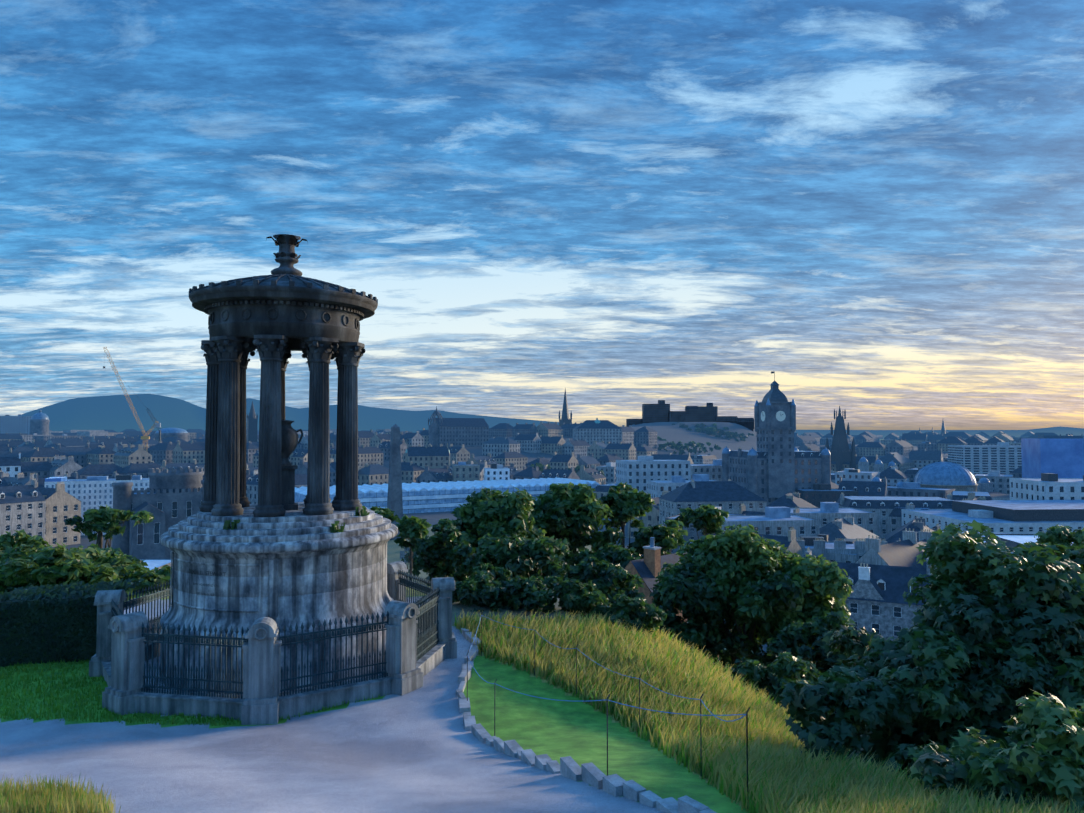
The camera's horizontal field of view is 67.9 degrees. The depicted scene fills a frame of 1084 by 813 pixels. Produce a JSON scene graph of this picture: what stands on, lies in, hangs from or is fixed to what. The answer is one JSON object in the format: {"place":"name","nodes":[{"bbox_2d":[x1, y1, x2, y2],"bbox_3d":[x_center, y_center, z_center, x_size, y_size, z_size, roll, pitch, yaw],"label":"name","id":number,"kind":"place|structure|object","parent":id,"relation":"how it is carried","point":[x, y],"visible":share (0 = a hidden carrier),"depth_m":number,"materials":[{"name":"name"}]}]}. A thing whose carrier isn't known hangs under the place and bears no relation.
{"place":"outdoors","nodes":[
{"label":"outdoors","id":0,"kind":"place"},
{"bbox_2d":[0,422,656,450],"bbox_3d":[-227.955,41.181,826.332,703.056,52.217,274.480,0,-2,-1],"label":"row of buildings","id":1,"kind":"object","parent":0,"point":[646,435],"depth_m":853.93,"materials":[{"name":"stone"}]},
{"bbox_2d":[400,531,435,562],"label":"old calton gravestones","id":2,"kind":"object","parent":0,"point":[402,553],"visible":0.06,"depth_m":159.69,"materials":[{"name":"grey stone"}]},
{"bbox_2d":[0,394,1083,812],"bbox_3d":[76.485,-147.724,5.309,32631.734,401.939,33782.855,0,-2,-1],"label":"ground","id":3,"kind":"structure","parent":0,"point":[420,750],"depth_m":12.93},
{"bbox_2d":[0,529,50,558],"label":"shrub","id":4,"kind":"object","parent":3,"relation":"on","point":[19,537],"visible":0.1,"depth_m":34.54,"materials":[{"name":"green plant"}]},
{"bbox_2d":[0,478,80,546],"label":"calton tenements","id":5,"kind":"structure","parent":3,"relation":"on","point":[32,508],"depth_m":254.75,"materials":[{"name":"grey stone"}]},
{"bbox_2d":[0,541,137,601],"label":"shrub","id":6,"kind":"object","parent":3,"relation":"on","point":[24,566],"visible":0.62,"depth_m":24.50,"materials":[{"name":"green plant"}]},
{"bbox_2d":[0,578,143,666],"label":"hedge","id":7,"kind":"object","parent":3,"relation":"on","point":[46,623],"visible":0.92,"depth_m":18.29,"materials":[{"name":"green plant"}]},
{"bbox_2d":[0,410,188,441],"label":"southside domes","id":8,"kind":"structure","parent":3,"relation":"on","point":[38,423],"depth_m":1098.96,"materials":[{"name":"stone"}]},
{"bbox_2d":[45,475,148,535],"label":"office building","id":9,"kind":"structure","parent":3,"relation":"on","point":[92,492],"depth_m":286.93,"materials":[{"name":"concrete"}]},
{"bbox_2d":[64,505,154,548],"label":"tree","id":10,"kind":"object","parent":3,"relation":"on","point":[101,520],"visible":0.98,"depth_m":116.24,"materials":[{"name":"green plant"}]},
{"bbox_2d":[88,543,147,567],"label":"shrub","id":11,"kind":"object","parent":3,"relation":"on","point":[111,550],"visible":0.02,"depth_m":35.16,"materials":[{"name":"green plant"}]},
{"bbox_2d":[103,347,160,451],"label":"construction crane","id":12,"kind":"object","parent":3,"relation":"on","point":[146,436],"visible":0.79,"depth_m":536.14,"materials":[{"name":"metal"}]},
{"bbox_2d":[117,563,171,595],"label":"shrub","id":13,"kind":"object","parent":3,"relation":"on","point":[162,575],"visible":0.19,"depth_m":26.55,"materials":[{"name":"green plant"}]},
{"bbox_2d":[0,468,306,503],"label":"row of buildings","id":14,"kind":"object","parent":3,"relation":"on","point":[251,485],"visible":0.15,"depth_m":349.91,"materials":[{"name":"stone"}]},
{"bbox_2d":[139,558,170,571],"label":"building roof","id":15,"kind":"structure","parent":3,"relation":"on","point":[152,563],"depth_m":157.08,"materials":[{"name":"metal"}]},
{"bbox_2d":[112,467,203,558],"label":"castellated building","id":16,"kind":"structure","parent":3,"relation":"on","point":[169,498],"depth_m":198.37,"materials":[{"name":"stone"}]},
{"bbox_2d":[0,432,388,442],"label":"city","id":17,"kind":"object","parent":3,"relation":"on","point":[19,436],"visible":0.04,"depth_m":1052.45,"materials":[{"name":"stone"}]},
{"bbox_2d":[49,429,404,435],"bbox_3d":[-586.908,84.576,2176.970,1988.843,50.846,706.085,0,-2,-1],"label":"city","id":18,"kind":"object","parent":3,"relation":"on","point":[188,430],"visible":0.04,"depth_m":2209.24,"materials":[{"name":"stone"}]},
{"bbox_2d":[49,430,422,436],"bbox_3d":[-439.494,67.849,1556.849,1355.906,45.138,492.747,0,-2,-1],"label":"city","id":19,"kind":"object","parent":3,"relation":"on","point":[102,433],"visible":0.08,"depth_m":1468.19,"materials":[{"name":"grey stone"}]},
{"bbox_2d":[247,401,257,441],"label":"church spire","id":20,"kind":"structure","parent":3,"relation":"on","point":[252,419],"depth_m":749.43,"materials":[{"name":"stone"}]},
{"bbox_2d":[89,561,456,724],"bbox_3d":[-5.895,5.088,18.317,7.499,2.098,7.499,1,-2,-35],"label":"monument railing","id":21,"kind":"object","parent":3,"relation":"on","point":[421,641],"visible":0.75,"depth_m":15.22,"materials":[{"name":"stone"}]},
{"bbox_2d":[160,234,397,694],"bbox_3d":[-5.895,1.106,18.443,5.130,10.045,5.130,0,-2,-1],"label":"dugald stewart monument","id":22,"kind":"object","parent":3,"relation":"on","point":[279,556],"visible":0.96,"depth_m":16.94,"materials":[{"name":"stone"}]},
{"bbox_2d":[189,569,225,575],"bbox_3d":[-6.788,3.361,16.254,0.983,0.080,0.052,-1,-2,23],"label":"inscription","id":23,"kind":"object","parent":22,"relation":"attached to","point":[208,573],"visible":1,"depth_m":16.20,"materials":[{"name":"stone"}]},
{"bbox_2d":[0,439,623,469],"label":"row of buildings","id":24,"kind":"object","parent":3,"relation":"on","point":[125,456],"visible":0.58,"depth_m":557.32,"materials":[{"name":"stone"}]},
{"bbox_2d":[21,455,605,486],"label":"city buildings","id":25,"kind":"structure","parent":3,"relation":"on","point":[368,474],"depth_m":442.48,"materials":[{"name":"stone"}]},
{"bbox_2d":[0,428,656,459],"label":"row of buildings","id":26,"kind":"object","parent":3,"relation":"on","point":[529,443],"visible":0.31,"depth_m":709.82,"materials":[{"name":"grey stone"}]},
{"bbox_2d":[370,506,399,522],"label":"tree","id":27,"kind":"object","parent":3,"relation":"on","point":[385,512],"visible":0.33,"depth_m":75.65,"materials":[{"name":"green plant"}]},
{"bbox_2d":[387,424,402,539],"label":"political martyrs obelisk","id":28,"kind":"object","parent":3,"relation":"on","point":[394,501],"visible":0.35,"depth_m":195.08,"materials":[{"name":"stone"}]},
{"bbox_2d":[394,514,431,580],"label":"tree","id":29,"kind":"object","parent":3,"relation":"on","point":[412,528],"visible":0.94,"depth_m":69.82,"materials":[{"name":"green plant"}]},
{"bbox_2d":[413,518,460,585],"bbox_3d":[-5.149,8.724,41.559,2.869,6.068,2.561,0,-2,-1],"label":"tree","id":30,"kind":"object","parent":3,"relation":"on","point":[436,549],"visible":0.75,"depth_m":41.06,"materials":[{"name":"green plant"}]},
{"bbox_2d":[295,477,599,513],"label":"station roof","id":31,"kind":"structure","parent":3,"relation":"on","point":[425,497],"depth_m":374.60,"materials":[{"name":"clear glass"}]},
{"bbox_2d":[428,406,488,446],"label":"large building","id":32,"kind":"structure","parent":3,"relation":"on","point":[466,432],"depth_m":741.06,"materials":[{"name":"stone"}]},
{"bbox_2d":[401,487,548,577],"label":"tree","id":33,"kind":"object","parent":3,"relation":"on","point":[492,513],"visible":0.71,"depth_m":81.64,"materials":[{"name":"green plant"}]},
{"bbox_2d":[0,453,953,539],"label":"row of buildings","id":34,"kind":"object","parent":3,"relation":"on","point":[685,484],"depth_m":265.42,"materials":[{"name":"grey stone"}]},
{"bbox_2d":[452,570,506,612],"bbox_3d":[-2.035,5.947,24.332,2.026,1.859,2.306,2,-2,-44],"label":"shrub","id":35,"kind":"object","parent":3,"relation":"on","point":[479,588],"visible":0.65,"depth_m":23.87,"materials":[{"name":"green plant"}]},
{"bbox_2d":[468,562,521,587],"bbox_3d":[-2.022,7.301,32.229,3.024,2.075,2.624,-1,-2,26],"label":"understory","id":36,"kind":"object","parent":3,"relation":"on","point":[501,575],"visible":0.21,"depth_m":32.37,"materials":[{"name":"green plant"}]},
{"bbox_2d":[446,533,574,581],"bbox_3d":[-1.856,8.662,39.243,6.613,4.920,5.332,-1,-2,18],"label":"tree behind fence","id":37,"kind":"object","parent":3,"relation":"on","point":[515,555],"visible":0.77,"depth_m":38.40,"materials":[{"name":"green plant"}]},
{"bbox_2d":[405,418,621,468],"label":"building","id":38,"kind":"structure","parent":3,"relation":"on","point":[597,430],"depth_m":803.14,"materials":[{"name":"grey stone"}]},
{"bbox_2d":[488,576,563,612],"bbox_3d":[-0.606,6.031,23.944,2.643,1.847,2.178,0,-2,-1],"label":"shrub","id":39,"kind":"object","parent":3,"relation":"on","point":[529,594],"visible":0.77,"depth_m":23.70,"materials":[{"name":"green plant"}]},
{"bbox_2d":[530,463,550,471],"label":"city tree","id":40,"kind":"object","parent":3,"relation":"on","point":[541,467],"visible":0.31,"depth_m":518.48,"materials":[{"name":"green plant"}]},
{"bbox_2d":[0,610,1083,812],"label":"long grass","id":41,"kind":"structure","parent":3,"relation":"on","point":[785,775],"depth_m":14.32,"materials":[{"name":"green plant"}]},
{"bbox_2d":[523,537,576,576],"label":"tree","id":42,"kind":"object","parent":3,"relation":"on","point":[567,558],"visible":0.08,"depth_m":77.12,"materials":[{"name":"green plant"}]},
{"bbox_2d":[559,389,575,426],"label":"church spire","id":43,"kind":"structure","parent":3,"relation":"on","point":[565,419],"depth_m":947.15,"materials":[{"name":"stone"}]},
{"bbox_2d":[530,482,625,565],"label":"tree","id":44,"kind":"object","parent":3,"relation":"on","point":[570,512],"visible":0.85,"depth_m":92.28,"materials":[{"name":"green plant"}]},
{"bbox_2d":[552,578,615,618],"bbox_3d":[1.381,5.933,23.535,2.300,1.754,2.035,0,-2,-1],"label":"shrub","id":45,"kind":"object","parent":3,"relation":"on","point":[575,596],"visible":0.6,"depth_m":23.30,"materials":[{"name":"green plant"}]},
{"bbox_2d":[567,465,604,475],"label":"city tree","id":46,"kind":"object","parent":3,"relation":"on","point":[576,468],"visible":0.15,"depth_m":496.69,"materials":[{"name":"green plant"}]},
{"bbox_2d":[456,628,716,812],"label":"path kerb stones","id":47,"kind":"object","parent":3,"relation":"on","point":[593,775],"visible":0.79,"depth_m":10.00,"materials":[{"name":"grey stone"}]},
{"bbox_2d":[565,542,641,579],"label":"understory","id":48,"kind":"object","parent":3,"relation":"on","point":[618,554],"visible":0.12,"depth_m":77.45,"materials":[{"name":"green plant"}]},
{"bbox_2d":[568,555,645,603],"bbox_3d":[3.317,10.279,41.765,4.441,5.156,5.235,0,-2,-1],"label":"tree behind fence","id":49,"kind":"object","parent":3,"relation":"on","point":[610,581],"visible":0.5,"depth_m":40.94,"materials":[{"name":"green plant"}]},
{"bbox_2d":[467,612,749,808],"bbox_3d":[0.371,4.531,13.605,2.465,2.560,11.341,1,-2,-22],"label":"wire fence","id":50,"kind":"object","parent":3,"relation":"on","point":[746,715],"visible":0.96,"depth_m":10.23,"materials":[{"name":"metal"}]},
{"bbox_2d":[599,482,655,547],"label":"tree","id":51,"kind":"object","parent":3,"relation":"on","point":[625,502],"visible":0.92,"depth_m":99.91,"materials":[{"name":"green plant"}]},
{"bbox_2d":[601,594,666,633],"bbox_3d":[2.516,6.101,22.615,2.257,1.586,1.700,1,-2,-38],"label":"shrub","id":52,"kind":"object","parent":3,"relation":"on","point":[637,611],"visible":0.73,"depth_m":22.43,"materials":[{"name":"green plant"}]},
{"bbox_2d":[627,526,678,558],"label":"tree","id":53,"kind":"object","parent":3,"relation":"on","point":[642,535],"visible":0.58,"depth_m":91.55,"materials":[{"name":"green plant"}]},
{"bbox_2d":[648,520,687,552],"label":"tree","id":54,"kind":"object","parent":3,"relation":"on","point":[673,525],"visible":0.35,"depth_m":97.41,"materials":[{"name":"green plant"}]},
{"bbox_2d":[624,537,718,663],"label":"house","id":55,"kind":"structure","parent":3,"relation":"on","point":[648,567],"depth_m":71.74,"materials":[{"name":"beige stone"}]},
{"bbox_2d":[657,441,720,454],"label":"garden tree","id":56,"kind":"object","parent":3,"relation":"on","point":[673,445],"visible":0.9,"depth_m":873.60,"materials":[{"name":"green plant"}]},
{"bbox_2d":[626,400,753,430],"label":"castle","id":57,"kind":"structure","parent":3,"relation":"on","point":[660,411],"depth_m":1243.09,"materials":[{"name":"stone"}]},
{"bbox_2d":[656,621,725,664],"bbox_3d":[5.451,11.043,34.770,5.257,3.251,4.957,0,-2,-1],"label":"bush","id":58,"kind":"object","parent":3,"relation":"on","point":[696,637],"visible":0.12,"depth_m":34.98,"materials":[{"name":"green plant"}]},
{"bbox_2d":[672,422,719,430],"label":"rock outcrop","id":59,"kind":"object","parent":3,"relation":"on","point":[686,426],"visible":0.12,"depth_m":1145.44,"materials":[{"name":"grey stone"}]},
{"bbox_2d":[674,504,728,539],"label":"tree","id":60,"kind":"object","parent":3,"relation":"on","point":[709,519],"visible":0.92,"depth_m":107.24,"materials":[{"name":"green plant"}]},
{"bbox_2d":[686,423,737,437],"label":"rock outcrop","id":61,"kind":"object","parent":3,"relation":"on","point":[711,430],"visible":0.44,"depth_m":1121.93,"materials":[{"name":"grey stone"}]},
{"bbox_2d":[703,431,756,441],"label":"rock outcrop","id":62,"kind":"object","parent":3,"relation":"on","point":[734,436],"visible":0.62,"depth_m":1106.89,"materials":[{"name":"grey stone"}]},
{"bbox_2d":[649,524,854,676],"bbox_3d":[9.327,9.462,36.525,9.386,8.270,7.052,-1,-2,22],"label":"tree","id":63,"kind":"object","parent":3,"relation":"on","point":[748,587],"visible":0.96,"depth_m":34.96,"materials":[{"name":"green plant"}]},
{"bbox_2d":[722,371,830,505],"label":"clock tower","id":64,"kind":"structure","parent":3,"relation":"on","point":[776,465],"depth_m":367.15,"materials":[{"name":"stone"}]},
{"bbox_2d":[593,476,992,501],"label":"buildings","id":65,"kind":"structure","parent":3,"relation":"on","point":[883,489],"depth_m":365.67,"materials":[{"name":"stone"}]},
{"bbox_2d":[720,652,867,731],"bbox_3d":[7.416,9.412,23.282,7.033,4.023,6.501,0,-2,-1],"label":"bush","id":66,"kind":"object","parent":3,"relation":"on","point":[786,667],"visible":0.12,"depth_m":24.12,"materials":[{"name":"green plant"}]},
{"bbox_2d":[651,448,947,472],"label":"buildings","id":67,"kind":"structure","parent":3,"relation":"on","point":[919,458],"depth_m":613.41,"materials":[{"name":"stone"}]},
{"bbox_2d":[628,490,985,538],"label":"buildings","id":68,"kind":"structure","parent":3,"relation":"on","point":[790,500],"depth_m":278.15,"materials":[{"name":"stone"}]},
{"bbox_2d":[595,462,1021,493],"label":"buildings","id":69,"kind":"structure","parent":3,"relation":"on","point":[894,475],"depth_m":456.13,"materials":[{"name":"grey stone"}]},
{"bbox_2d":[766,611,866,676],"bbox_3d":[10.145,8.766,27.942,4.298,3.210,3.038,-1,-2,36],"label":"tree","id":70,"kind":"object","parent":3,"relation":"on","point":[795,634],"visible":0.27,"depth_m":28.04,"materials":[{"name":"green plant"}]},
{"bbox_2d":[713,527,931,564],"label":"building","id":71,"kind":"structure","parent":3,"relation":"on","point":[792,545],"depth_m":179.66,"materials":[{"name":"stone"}]},
{"bbox_2d":[825,406,855,471],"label":"scott monument","id":72,"kind":"object","parent":3,"relation":"on","point":[840,452],"visible":0.9,"depth_m":605.22,"materials":[{"name":"stone"}]},
{"bbox_2d":[799,749,887,768],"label":"shrub","id":73,"kind":"object","parent":3,"relation":"on","point":[850,756],"visible":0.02,"depth_m":11.06,"materials":[{"name":"green plant"}]},
{"bbox_2d":[829,651,865,730],"bbox_3d":[8.584,7.181,19.701,3.326,2.870,2.255,1,-2,-28],"label":"bush","id":74,"kind":"object","parent":3,"relation":"on","point":[861,659],"depth_m":19.75,"materials":[{"name":"green plant"}]},
{"bbox_2d":[665,503,1043,553],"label":"buildings","id":75,"kind":"structure","parent":3,"relation":"on","point":[846,527],"depth_m":209.78,"materials":[{"name":"stone"}]},
{"bbox_2d":[796,528,926,567],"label":"building","id":76,"kind":"structure","parent":3,"relation":"on","point":[905,552],"depth_m":159.00,"materials":[{"name":"grey stone"}]},
{"bbox_2d":[805,547,930,642],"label":"rubble stone house","id":77,"kind":"structure","parent":3,"relation":"on","point":[877,602],"depth_m":133.70,"materials":[{"name":"grey stone"}]},
{"bbox_2d":[858,456,896,472],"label":"domes","id":78,"kind":"structure","parent":3,"relation":"on","point":[863,464],"depth_m":580.15,"materials":[{"name":"grey stone"}]},
{"bbox_2d":[830,678,965,774],"bbox_3d":[6.392,5.143,11.554,4.485,2.628,3.740,0,-2,-1],"label":"bush","id":79,"kind":"object","parent":3,"relation":"on","point":[894,738],"visible":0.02,"depth_m":11.51,"materials":[{"name":"green plant"}]},
{"bbox_2d":[778,621,1083,807],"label":"shrub","id":80,"kind":"object","parent":3,"relation":"on","point":[904,679],"visible":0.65,"depth_m":10.54,"materials":[{"name":"green plant"}]},
{"bbox_2d":[919,420,945,434],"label":"church spires","id":81,"kind":"object","parent":3,"relation":"on","point":[943,431],"visible":0.12,"depth_m":1929.89,"materials":[{"name":"stone"}]},
{"bbox_2d":[794,432,1072,445],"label":"city","id":82,"kind":"object","parent":3,"relation":"on","point":[914,439],"visible":0.33,"depth_m":1248.43,"materials":[{"name":"stone"}]},
{"bbox_2d":[794,431,1083,441],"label":"city","id":83,"kind":"object","parent":3,"relation":"on","point":[963,435],"visible":0.27,"depth_m":1668.03,"materials":[{"name":"stone"}]},
{"bbox_2d":[797,434,1082,455],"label":"buildings","id":84,"kind":"structure","parent":3,"relation":"on","point":[902,447],"depth_m":885.39,"materials":[{"name":"stone"}]},
{"bbox_2d":[872,462,1009,499],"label":"dome","id":85,"kind":"structure","parent":3,"relation":"on","point":[956,477],"depth_m":392.59,"materials":[{"name":"stone"}]},
{"bbox_2d":[814,431,1083,438],"bbox_3d":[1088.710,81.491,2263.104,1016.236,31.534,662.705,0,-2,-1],"label":"city","id":86,"kind":"object","parent":3,"relation":"on","point":[1029,434],"visible":0.1,"depth_m":2290.67,"materials":[{"name":"stone"}]},
{"bbox_2d":[822,520,1083,731],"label":"sycamore tree","id":87,"kind":"object","parent":3,"relation":"on","point":[1029,594],"visible":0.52,"depth_m":11.65,"materials":[{"name":"green plant"}]},
{"bbox_2d":[901,500,1083,533],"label":"building","id":88,"kind":"structure","parent":3,"relation":"on","point":[1018,516],"depth_m":232.46,"materials":[{"name":"grey stone"}]},
{"bbox_2d":[907,691,1083,812],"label":"shrub","id":89,"kind":"object","parent":3,"relation":"on","point":[1046,741],"visible":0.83,"depth_m":7.62,"materials":[{"name":"green plant"}]},
{"bbox_2d":[948,438,1083,499],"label":"st james quarter blocks","id":90,"kind":"structure","parent":3,"relation":"on","point":[1052,469],"depth_m":371.39,"materials":[{"name":"blue glass"}]},
{"bbox_2d":[984,534,1072,553],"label":"dark roof blocks","id":91,"kind":"structure","parent":3,"relation":"on","point":[1013,540],"depth_m":157.85,"materials":[{"name":"metal"}]},
{"bbox_2d":[1024,524,1083,551],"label":"sycamore tree","id":92,"kind":"object","parent":3,"relation":"on","point":[1062,535],"visible":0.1,"depth_m":24.91,"materials":[{"name":"green plant"}]},
{"bbox_2d":[0,0,1083,429],"label":"sky","id":93,"kind":"structure","parent":0,"point":[876,207],"materials":[{"name":"blue"}]}
]}

